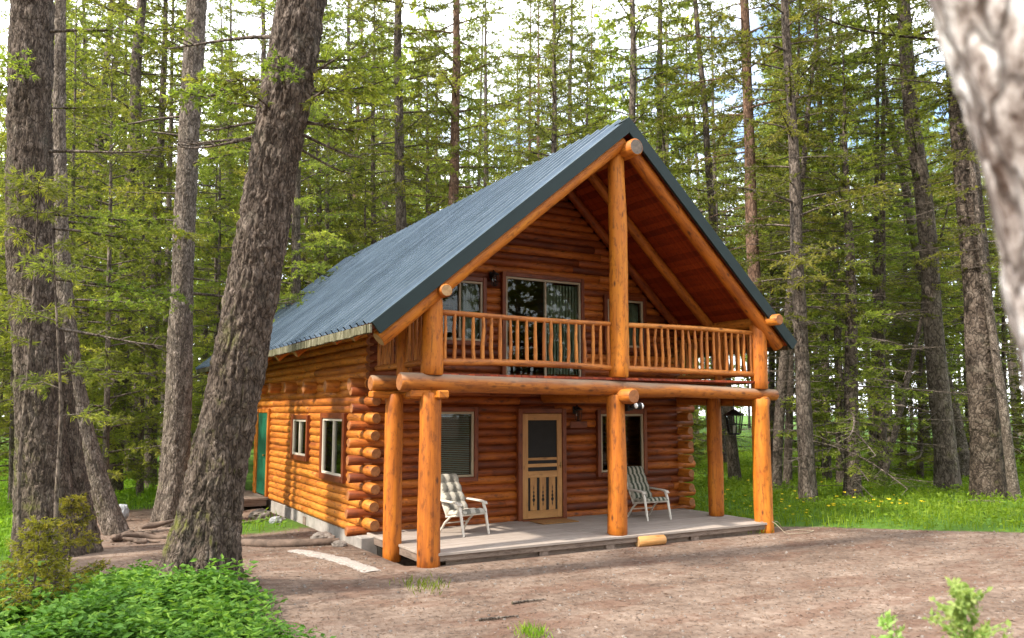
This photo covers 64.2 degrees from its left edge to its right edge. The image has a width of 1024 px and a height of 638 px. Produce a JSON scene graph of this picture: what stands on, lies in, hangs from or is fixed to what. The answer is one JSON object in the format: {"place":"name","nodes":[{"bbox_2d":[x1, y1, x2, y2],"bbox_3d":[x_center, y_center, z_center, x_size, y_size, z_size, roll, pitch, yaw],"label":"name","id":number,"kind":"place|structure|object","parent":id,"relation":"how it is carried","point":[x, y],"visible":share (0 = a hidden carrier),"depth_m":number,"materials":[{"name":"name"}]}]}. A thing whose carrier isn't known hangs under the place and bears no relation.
{"place":"outdoors","nodes":[
{"label":"outdoors","id":0,"kind":"place"},
{"bbox_2d":[0,457,298,559],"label":"forest grass","id":1,"kind":"structure","parent":0,"point":[128,494],"depth_m":20.40,"materials":[{"name":"green plant"}]},
{"bbox_2d":[288,549,380,572],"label":"path","id":2,"kind":"structure","parent":0,"point":[353,564],"depth_m":12.46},
{"bbox_2d":[0,416,1023,637],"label":"ground","id":3,"kind":"structure","parent":0,"point":[804,627],"depth_m":10.78,"materials":[{"name":"brown soil"}]},
{"bbox_2d":[0,164,83,586],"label":"pine sapling","id":4,"kind":"object","parent":3,"relation":"on","point":[60,193],"visible":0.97,"depth_m":8.99,"materials":[{"name":"green plant"}]},
{"bbox_2d":[0,515,95,628],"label":"fir sapling","id":5,"kind":"object","parent":3,"relation":"on","point":[24,564],"visible":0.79,"depth_m":7.93,"materials":[{"name":"green plant"}]},
{"bbox_2d":[0,56,97,501],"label":"fir tree","id":6,"kind":"object","parent":3,"relation":"on","point":[10,410],"visible":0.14,"depth_m":19.74,"materials":[{"name":"green plant"}]},
{"bbox_2d":[2,240,112,591],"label":"pine sapling","id":7,"kind":"object","parent":3,"relation":"on","point":[45,267],"visible":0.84,"depth_m":8.39,"materials":[{"name":"green plant"}]},
{"bbox_2d":[23,493,114,582],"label":"fir sapling","id":8,"kind":"object","parent":3,"relation":"on","point":[65,506],"visible":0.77,"depth_m":9.98,"materials":[{"name":"green plant"}]},
{"bbox_2d":[0,0,160,466],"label":"fir tree","id":9,"kind":"object","parent":3,"relation":"on","point":[75,144],"visible":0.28,"depth_m":20.79,"materials":[{"name":"green plant"}]},
{"bbox_2d":[0,0,176,446],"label":"pine tree","id":10,"kind":"object","parent":3,"relation":"on","point":[100,143],"visible":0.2,"depth_m":24.74,"materials":[{"name":"green plant"}]},
{"bbox_2d":[0,0,200,560],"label":"fir tree","id":11,"kind":"object","parent":3,"relation":"on","point":[29,55],"visible":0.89,"depth_m":12.79,"materials":[{"name":"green plant"}]},
{"bbox_2d":[0,4,205,481],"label":"fir tree","id":12,"kind":"object","parent":3,"relation":"on","point":[128,422],"visible":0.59,"depth_m":19.34,"materials":[{"name":"green plant"}]},
{"bbox_2d":[54,0,154,431],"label":"pine tree","id":13,"kind":"object","parent":3,"relation":"on","point":[85,39],"visible":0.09,"depth_m":28.72,"materials":[{"name":"green plant"}]},
{"bbox_2d":[52,0,179,535],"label":"pine tree","id":14,"kind":"object","parent":3,"relation":"on","point":[110,517],"visible":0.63,"depth_m":15.65,"materials":[{"name":"green plant"}]},
{"bbox_2d":[67,0,169,264],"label":"pine tree","id":15,"kind":"object","parent":3,"relation":"on","point":[119,23],"visible":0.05,"depth_m":37.20,"materials":[{"name":"green plant"}]},
{"bbox_2d":[55,209,183,553],"bbox_3d":[-7.757,-5.665,12.595,5.716,19.452,5.410,4,-7,-30],"label":"fir tree","id":16,"kind":"object","parent":3,"relation":"on","point":[81,484],"visible":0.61,"depth_m":13.35,"materials":[{"name":"green plant"}]},
{"bbox_2d":[82,0,168,471],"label":"pine tree","id":17,"kind":"object","parent":3,"relation":"on","point":[129,46],"visible":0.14,"depth_m":30.18,"materials":[{"name":"green plant"}]},
{"bbox_2d":[107,519,173,544],"bbox_3d":[-6.776,4.125,14.982,1.201,0.656,2.869,0,-6,-2],"label":"root mass","id":18,"kind":"object","parent":3,"relation":"on","point":[140,537],"visible":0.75,"depth_m":14.87,"materials":[{"name":"brown wood"}]},
{"bbox_2d":[52,0,231,494],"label":"pine tree","id":19,"kind":"object","parent":3,"relation":"on","point":[135,74],"visible":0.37,"depth_m":23.45,"materials":[{"name":"green plant"}]},
{"bbox_2d":[83,97,201,496],"bbox_3d":[-10.284,-0.422,23.138,3.391,11.378,3.838,4,-7,-30],"label":"fir tree","id":20,"kind":"object","parent":3,"relation":"on","point":[139,479],"visible":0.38,"depth_m":22.77,"materials":[{"name":"green plant"}]},
{"bbox_2d":[81,160,206,479],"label":"fir tree","id":21,"kind":"object","parent":3,"relation":"on","point":[136,409],"visible":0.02,"depth_m":28.68,"materials":[{"name":"green plant"}]},
{"bbox_2d":[105,0,229,478],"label":"pine tree","id":22,"kind":"object","parent":3,"relation":"on","point":[171,165],"visible":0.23,"depth_m":27.00,"materials":[{"name":"green plant"}]},
{"bbox_2d":[0,554,335,637],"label":"undergrowth","id":23,"kind":"object","parent":3,"relation":"on","point":[138,601],"visible":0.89,"depth_m":7.64,"materials":[{"name":"green plant"}]},
{"bbox_2d":[94,0,243,489],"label":"pine tree","id":24,"kind":"object","parent":3,"relation":"on","point":[163,70],"visible":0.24,"depth_m":24.80,"materials":[{"name":"green plant"}]},
{"bbox_2d":[76,0,295,526],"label":"pine tree","id":25,"kind":"object","parent":3,"relation":"on","point":[176,441],"visible":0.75,"depth_m":17.16,"materials":[{"name":"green plant"}]},
{"bbox_2d":[159,187,227,427],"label":"fir tree","id":26,"kind":"object","parent":3,"relation":"on","point":[205,356],"visible":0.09,"depth_m":36.80,"materials":[{"name":"green plant"}]},
{"bbox_2d":[159,128,241,437],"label":"fir tree","id":27,"kind":"object","parent":3,"relation":"on","point":[208,338],"visible":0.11,"depth_m":33.77,"materials":[{"name":"green plant"}]},
{"bbox_2d":[160,27,244,409],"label":"fir tree","id":28,"kind":"object","parent":3,"relation":"on","point":[219,253],"visible":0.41,"depth_m":32.47,"materials":[{"name":"green plant"}]},
{"bbox_2d":[197,0,249,278],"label":"pine tree","id":29,"kind":"object","parent":3,"relation":"on","point":[224,27],"visible":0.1,"depth_m":45.02,"materials":[{"name":"green plant"}]},
{"bbox_2d":[195,0,284,359],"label":"pine tree","id":30,"kind":"object","parent":3,"relation":"on","point":[231,48],"visible":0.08,"depth_m":39.96,"materials":[{"name":"green plant"}]},
{"bbox_2d":[192,111,289,448],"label":"fir tree","id":31,"kind":"object","parent":3,"relation":"on","point":[228,202],"visible":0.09,"depth_m":33.51,"materials":[{"name":"green plant"}]},
{"bbox_2d":[199,0,320,445],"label":"pine tree","id":32,"kind":"object","parent":3,"relation":"on","point":[263,43],"visible":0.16,"depth_m":30.49,"materials":[{"name":"green plant"}]},
{"bbox_2d":[152,0,414,582],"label":"fir tree","id":33,"kind":"object","parent":3,"relation":"on","point":[206,525],"visible":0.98,"depth_m":9.54,"materials":[{"name":"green plant"}]},
{"bbox_2d":[241,538,338,547],"bbox_3d":[-3.801,3.825,13.933,1.686,0.156,0.332,0,-6,-1],"label":"border log","id":34,"kind":"object","parent":3,"relation":"on","point":[270,543],"visible":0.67,"depth_m":13.86,"materials":[{"name":"brown wood"}]},
{"bbox_2d":[206,0,377,446],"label":"pine tree","id":35,"kind":"object","parent":3,"relation":"on","point":[296,268],"visible":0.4,"depth_m":23.61,"materials":[{"name":"green plant"}]},
{"bbox_2d":[217,6,381,298],"bbox_3d":[-7.766,-3.803,32.798,6.714,20.212,5.558,-2,-7,17],"label":"pine tree","id":36,"kind":"object","parent":3,"relation":"on","point":[318,209],"visible":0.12,"depth_m":32.68,"materials":[{"name":"green plant"}]},
{"bbox_2d":[280,33,381,296],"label":"fir tree","id":37,"kind":"object","parent":3,"relation":"on","point":[327,188],"visible":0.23,"depth_m":29.83,"materials":[{"name":"green plant"}]},
{"bbox_2d":[302,0,395,265],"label":"pine tree","id":38,"kind":"object","parent":3,"relation":"on","point":[356,195],"visible":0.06,"depth_m":46.07,"materials":[{"name":"green plant"}]},
{"bbox_2d":[308,0,394,264],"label":"pine tree","id":39,"kind":"object","parent":3,"relation":"on","point":[348,32],"visible":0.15,"depth_m":35.77,"materials":[{"name":"green plant"}]},
{"bbox_2d":[332,164,393,264],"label":"fir tree","id":40,"kind":"object","parent":3,"relation":"on","point":[364,215],"visible":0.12,"depth_m":31.82,"materials":[{"name":"green plant"}]},
{"bbox_2d":[321,0,434,260],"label":"pine tree","id":41,"kind":"object","parent":3,"relation":"on","point":[372,167],"visible":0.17,"depth_m":35.79,"materials":[{"name":"green plant"}]},
{"bbox_2d":[313,0,493,240],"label":"pine tree","id":42,"kind":"object","parent":3,"relation":"on","point":[400,130],"visible":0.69,"depth_m":26.85,"materials":[{"name":"green plant"}]},
{"bbox_2d":[368,49,484,237],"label":"pine tree","id":43,"kind":"object","parent":3,"relation":"on","point":[436,203],"visible":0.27,"depth_m":33.61,"materials":[{"name":"green plant"}]},
{"bbox_2d":[411,0,496,219],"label":"pine tree","id":44,"kind":"object","parent":3,"relation":"on","point":[464,93],"visible":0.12,"depth_m":43.70,"materials":[{"name":"green plant"}]},
{"bbox_2d":[366,0,542,463],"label":"pine tree","id":45,"kind":"object","parent":3,"relation":"on","point":[454,83],"visible":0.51,"depth_m":26.81,"materials":[{"name":"green plant"}]},
{"bbox_2d":[436,0,521,198],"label":"pine tree","id":46,"kind":"object","parent":3,"relation":"on","point":[486,144],"visible":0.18,"depth_m":37.98,"materials":[{"name":"green plant"}]},
{"bbox_2d":[443,0,521,196],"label":"pine tree","id":47,"kind":"object","parent":3,"relation":"on","point":[480,92],"visible":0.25,"depth_m":41.38,"materials":[{"name":"green plant"}]},
{"bbox_2d":[469,38,517,190],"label":"fir tree","id":48,"kind":"object","parent":3,"relation":"on","point":[501,98],"visible":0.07,"depth_m":49.51,"materials":[{"name":"green plant"}]},
{"bbox_2d":[195,117,796,567],"bbox_3d":[-2.042,1.113,20.411,8.911,8.027,15.655,4,-7,-30],"label":"log cabin","id":49,"kind":"object","parent":3,"relation":"on","point":[521,349],"visible":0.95,"depth_m":15.53,"materials":[{"name":"wood"}]},
{"bbox_2d":[253,409,271,496],"bbox_3d":[-6.309,3.344,20.621,0.195,2.140,1.300,4,-7,-30],"label":"door","id":50,"kind":"structure","parent":49,"relation":"in","point":[261,468],"depth_m":20.45,"materials":[{"name":"green paint"}]},
{"bbox_2d":[290,415,311,461],"bbox_3d":[-4.571,2.565,17.694,0.147,0.965,1.281,4,-7,-30],"label":"window","id":51,"kind":"structure","parent":49,"relation":"in","point":[300,441],"depth_m":17.65,"materials":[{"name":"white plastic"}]},
{"bbox_2d":[318,413,348,483],"bbox_3d":[-3.424,2.452,15.684,0.147,1.284,1.496,4,-7,-30],"label":"window","id":52,"kind":"structure","parent":49,"relation":"in","point":[333,438],"depth_m":15.61,"materials":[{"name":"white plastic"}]},
{"bbox_2d":[441,407,478,481],"bbox_3d":[-1.042,2.317,15.091,0.890,1.370,0.147,4,-7,-30],"label":"window","id":53,"kind":"structure","parent":49,"relation":"in","point":[474,411],"depth_m":15.18,"materials":[{"name":"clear glass"}]},
{"bbox_2d":[441,276,486,345],"bbox_3d":[-0.974,-0.160,15.434,1.050,1.310,0.189,4,-7,-30],"label":"window","id":54,"kind":"structure","parent":49,"relation":"in","point":[467,293],"depth_m":15.59,"materials":[{"name":"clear glass"}]},
{"bbox_2d":[440,473,489,536],"bbox_3d":[-0.888,3.201,14.131,0.642,0.989,0.922,6,-9,-41],"label":"patio chair","id":55,"kind":"object","parent":49,"relation":"on","point":[452,501],"visible":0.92,"depth_m":14.13,"materials":[{"name":"white plastic"}]},
{"bbox_2d":[516,409,566,521],"bbox_3d":[0.586,2.830,15.938,1.100,2.150,0.260,4,-7,-30],"label":"screen door","id":56,"kind":"structure","parent":49,"relation":"in","point":[541,444],"depth_m":15.92,"materials":[{"name":"brown wood"}]},
{"bbox_2d":[500,271,584,376],"bbox_3d":[0.611,0.159,16.317,1.930,2.065,0.180,4,-7,-30],"label":"sliding door","id":57,"kind":"structure","parent":49,"relation":"in","point":[559,302],"depth_m":16.55,"materials":[{"name":"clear glass"}]},
{"bbox_2d":[595,410,647,476],"bbox_3d":[2.275,2.569,16.968,1.270,1.350,0.147,4,-7,-30],"label":"window","id":58,"kind":"structure","parent":49,"relation":"in","point":[600,472],"depth_m":17.04,"materials":[{"name":"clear glass"}]},
{"bbox_2d":[602,294,646,351],"bbox_3d":[2.378,0.104,17.330,1.110,1.170,0.189,4,-7,-30],"label":"window","id":59,"kind":"structure","parent":49,"relation":"in","point":[632,308],"depth_m":17.48,"materials":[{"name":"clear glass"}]},
{"bbox_2d":[627,466,671,520],"bbox_3d":[2.635,3.426,16.108,0.642,0.985,0.922,3,-7,-26],"label":"patio chair","id":60,"kind":"object","parent":49,"relation":"on","point":[638,487],"visible":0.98,"depth_m":16.18,"materials":[{"name":"white plastic"}]},
{"bbox_2d":[0,0,1023,436],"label":"distant forest","id":61,"kind":"object","parent":3,"relation":"on","point":[610,44],"visible":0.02,"depth_m":78.10,"materials":[{"name":"green plant"}]},
{"bbox_2d":[494,16,544,176],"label":"pine tree","id":62,"kind":"object","parent":3,"relation":"on","point":[520,77],"visible":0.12,"depth_m":51.87,"materials":[{"name":"green plant"}]},
{"bbox_2d":[489,0,563,175],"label":"pine tree","id":63,"kind":"object","parent":3,"relation":"on","point":[529,80],"visible":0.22,"depth_m":47.64,"materials":[{"name":"green plant"}]},
{"bbox_2d":[498,0,567,173],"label":"pine tree","id":64,"kind":"object","parent":3,"relation":"on","point":[545,21],"visible":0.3,"depth_m":45.84,"materials":[{"name":"green plant"}]},
{"bbox_2d":[491,0,603,173],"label":"fir tree","id":65,"kind":"object","parent":3,"relation":"on","point":[559,23],"visible":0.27,"depth_m":26.78,"materials":[{"name":"green plant"}]},
{"bbox_2d":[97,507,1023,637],"bbox_3d":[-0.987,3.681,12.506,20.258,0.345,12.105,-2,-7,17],"label":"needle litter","id":66,"kind":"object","parent":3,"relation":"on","point":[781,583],"visible":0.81,"depth_m":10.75,"materials":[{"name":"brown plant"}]},
{"bbox_2d":[529,0,610,150],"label":"pine tree","id":67,"kind":"object","parent":3,"relation":"on","point":[571,55],"visible":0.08,"depth_m":36.53,"materials":[{"name":"green plant"}]},
{"bbox_2d":[563,30,613,148],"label":"fir tree","id":68,"kind":"object","parent":3,"relation":"on","point":[577,117],"visible":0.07,"depth_m":30.78,"materials":[{"name":"green plant"}]},
{"bbox_2d":[561,0,622,147],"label":"pine tree","id":69,"kind":"object","parent":3,"relation":"on","point":[591,16],"visible":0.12,"depth_m":62.44,"materials":[{"name":"green plant"}]},
{"bbox_2d":[555,0,713,167],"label":"pine tree","id":70,"kind":"object","parent":3,"relation":"on","point":[631,102],"visible":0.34,"depth_m":25.76,"materials":[{"name":"green plant"}]},
{"bbox_2d":[604,0,724,221],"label":"pine tree","id":71,"kind":"object","parent":3,"relation":"on","point":[656,143],"visible":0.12,"depth_m":28.66,"materials":[{"name":"green plant"}]},
{"bbox_2d":[636,52,737,473],"bbox_3d":[4.663,-1.712,25.027,4.426,14.158,4.233,-2,-7,13],"label":"fir tree","id":72,"kind":"object","parent":3,"relation":"on","point":[697,441],"visible":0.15,"depth_m":25.63,"materials":[{"name":"green plant"}]},
{"bbox_2d":[672,26,744,379],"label":"pine tree","id":73,"kind":"object","parent":3,"relation":"on","point":[722,221],"visible":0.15,"depth_m":38.42,"materials":[{"name":"green plant"}]},
{"bbox_2d":[640,0,787,480],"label":"pine tree","id":74,"kind":"object","parent":3,"relation":"on","point":[733,465],"visible":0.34,"depth_m":26.86,"materials":[{"name":"green plant"}]},
{"bbox_2d":[674,0,766,462],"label":"pine tree","id":75,"kind":"object","parent":3,"relation":"on","point":[712,69],"visible":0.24,"depth_m":36.28,"materials":[{"name":"green plant"}]},
{"bbox_2d":[700,130,747,363],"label":"pine tree","id":76,"kind":"object","parent":3,"relation":"on","point":[734,240],"visible":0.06,"depth_m":44.55,"materials":[{"name":"green plant"}]},
{"bbox_2d":[650,0,844,471],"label":"pine tree","id":77,"kind":"object","parent":3,"relation":"on","point":[754,270],"visible":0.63,"depth_m":23.77,"materials":[{"name":"green plant"}]},
{"bbox_2d":[728,159,817,440],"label":"fir tree","id":78,"kind":"object","parent":3,"relation":"on","point":[770,274],"visible":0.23,"depth_m":30.86,"materials":[{"name":"green plant"}]},
{"bbox_2d":[741,0,835,356],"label":"pine tree","id":79,"kind":"object","parent":3,"relation":"on","point":[765,125],"visible":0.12,"depth_m":34.02,"materials":[{"name":"green plant"}]},
{"bbox_2d":[736,0,853,483],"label":"pine tree","id":80,"kind":"object","parent":3,"relation":"on","point":[787,476],"visible":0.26,"depth_m":25.30,"materials":[{"name":"green plant"}]},
{"bbox_2d":[723,218,869,466],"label":"fir tree","id":81,"kind":"object","parent":3,"relation":"on","point":[776,366],"visible":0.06,"depth_m":29.91,"materials":[{"name":"green plant"}]},
{"bbox_2d":[695,0,901,501],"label":"pine tree","id":82,"kind":"object","parent":3,"relation":"on","point":[807,481],"visible":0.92,"depth_m":20.77,"materials":[{"name":"green plant"}]},
{"bbox_2d":[720,0,877,488],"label":"pine tree","id":83,"kind":"object","parent":3,"relation":"on","point":[777,442],"visible":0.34,"depth_m":23.77,"materials":[{"name":"green plant"}]},
{"bbox_2d":[755,1,886,481],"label":"pine tree","id":84,"kind":"object","parent":3,"relation":"on","point":[827,463],"visible":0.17,"depth_m":26.40,"materials":[{"name":"green plant"}]},
{"bbox_2d":[766,0,906,459],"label":"pine tree","id":85,"kind":"object","parent":3,"relation":"on","point":[841,4],"visible":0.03,"depth_m":37.24,"materials":[{"name":"green plant"}]},
{"bbox_2d":[786,53,912,486],"bbox_3d":[10.054,-1.325,25.297,4.118,13.474,4.136,4,-7,-30],"label":"fir tree","id":86,"kind":"object","parent":3,"relation":"on","point":[836,331],"visible":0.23,"depth_m":24.78,"materials":[{"name":"green plant"}]},
{"bbox_2d":[684,429,1023,532],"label":"meadow grass","id":87,"kind":"structure","parent":3,"relation":"on","point":[935,508],"depth_m":19.82,"materials":[{"name":"green plant"}]},
{"bbox_2d":[803,165,909,455],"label":"fir tree","id":88,"kind":"object","parent":3,"relation":"on","point":[831,364],"visible":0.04,"depth_m":28.54,"materials":[{"name":"green plant"}]},
{"bbox_2d":[722,44,992,499],"bbox_3d":[9.091,-1.091,21.791,6.126,12.153,6.702,0,-6,-2],"label":"fir tree","id":89,"kind":"object","parent":3,"relation":"on","point":[852,437],"visible":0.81,"depth_m":21.39,"materials":[{"name":"green plant"}]},
{"bbox_2d":[809,165,945,468],"bbox_3d":[13.529,0.056,29.830,5.580,11.649,5.020,4,-7,-30],"label":"fir tree","id":90,"kind":"object","parent":3,"relation":"on","point":[905,278],"visible":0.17,"depth_m":29.62,"materials":[{"name":"green plant"}]},
{"bbox_2d":[816,1,944,475],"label":"pine tree","id":91,"kind":"object","parent":3,"relation":"on","point":[883,433],"visible":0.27,"depth_m":25.25,"materials":[{"name":"green plant"}]},
{"bbox_2d":[826,0,935,483],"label":"pine tree","id":92,"kind":"object","parent":3,"relation":"on","point":[907,179],"visible":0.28,"depth_m":25.45,"materials":[{"name":"green plant"}]},
{"bbox_2d":[783,0,1018,498],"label":"fir tree","id":93,"kind":"object","parent":3,"relation":"on","point":[987,473],"visible":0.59,"depth_m":21.05,"materials":[{"name":"green plant"}]},
{"bbox_2d":[818,0,985,490],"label":"pine tree","id":94,"kind":"object","parent":3,"relation":"on","point":[946,468],"visible":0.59,"depth_m":23.55,"materials":[{"name":"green plant"}]},
{"bbox_2d":[859,172,964,469],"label":"fir tree","id":95,"kind":"object","parent":3,"relation":"on","point":[891,266],"visible":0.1,"depth_m":30.81,"materials":[{"name":"green plant"}]},
{"bbox_2d":[863,288,969,478],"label":"fir tree","id":96,"kind":"object","parent":3,"relation":"on","point":[919,464],"visible":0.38,"depth_m":27.02,"materials":[{"name":"green plant"}]},
{"bbox_2d":[822,0,1018,477],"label":"pine tree","id":97,"kind":"object","parent":3,"relation":"on","point":[964,449],"visible":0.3,"depth_m":26.83,"materials":[{"name":"green plant"}]},
{"bbox_2d":[871,147,980,487],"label":"pine tree","id":98,"kind":"object","parent":3,"relation":"on","point":[895,431],"visible":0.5,"depth_m":24.08,"materials":[{"name":"green plant"}]},
{"bbox_2d":[862,169,1018,472],"bbox_3d":[15.427,0.267,29.186,6.358,11.198,6.012,4,-7,-30],"label":"fir tree","id":99,"kind":"object","parent":3,"relation":"on","point":[952,343],"visible":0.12,"depth_m":28.73,"materials":[{"name":"green plant"}]},
{"bbox_2d":[910,127,1012,450],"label":"fir tree","id":100,"kind":"object","parent":3,"relation":"on","point":[996,290],"visible":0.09,"depth_m":30.89,"materials":[{"name":"green plant"}]},
{"bbox_2d":[911,2,1023,500],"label":"pine tree","id":101,"kind":"object","parent":3,"relation":"on","point":[1013,486],"visible":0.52,"depth_m":20.67,"materials":[{"name":"green plant"}]},
{"bbox_2d":[922,577,1012,637],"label":"leafy sapling","id":102,"kind":"object","parent":3,"relation":"on","point":[962,607],"visible":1,"depth_m":3.59,"materials":[{"name":"green plant"}]},
{"bbox_2d":[914,223,1023,456],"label":"fir tree","id":103,"kind":"object","parent":3,"relation":"on","point":[1006,356],"visible":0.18,"depth_m":30.58,"materials":[{"name":"green plant"}]},
{"bbox_2d":[928,0,1023,393],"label":"birch tree","id":104,"kind":"object","parent":3,"relation":"on","point":[980,44],"visible":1,"depth_m":1.42,"materials":[{"name":"white plant"}]},
{"bbox_2d":[1004,349,1023,472],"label":"fir tree","id":105,"kind":"object","parent":3,"relation":"on","point":[1019,427],"visible":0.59,"depth_m":27.97,"materials":[{"name":"green plant"}]},
{"bbox_2d":[0,0,1023,416],"label":"sky","id":106,"kind":"structure","parent":0,"point":[408,18],"materials":[{"name":"white"}]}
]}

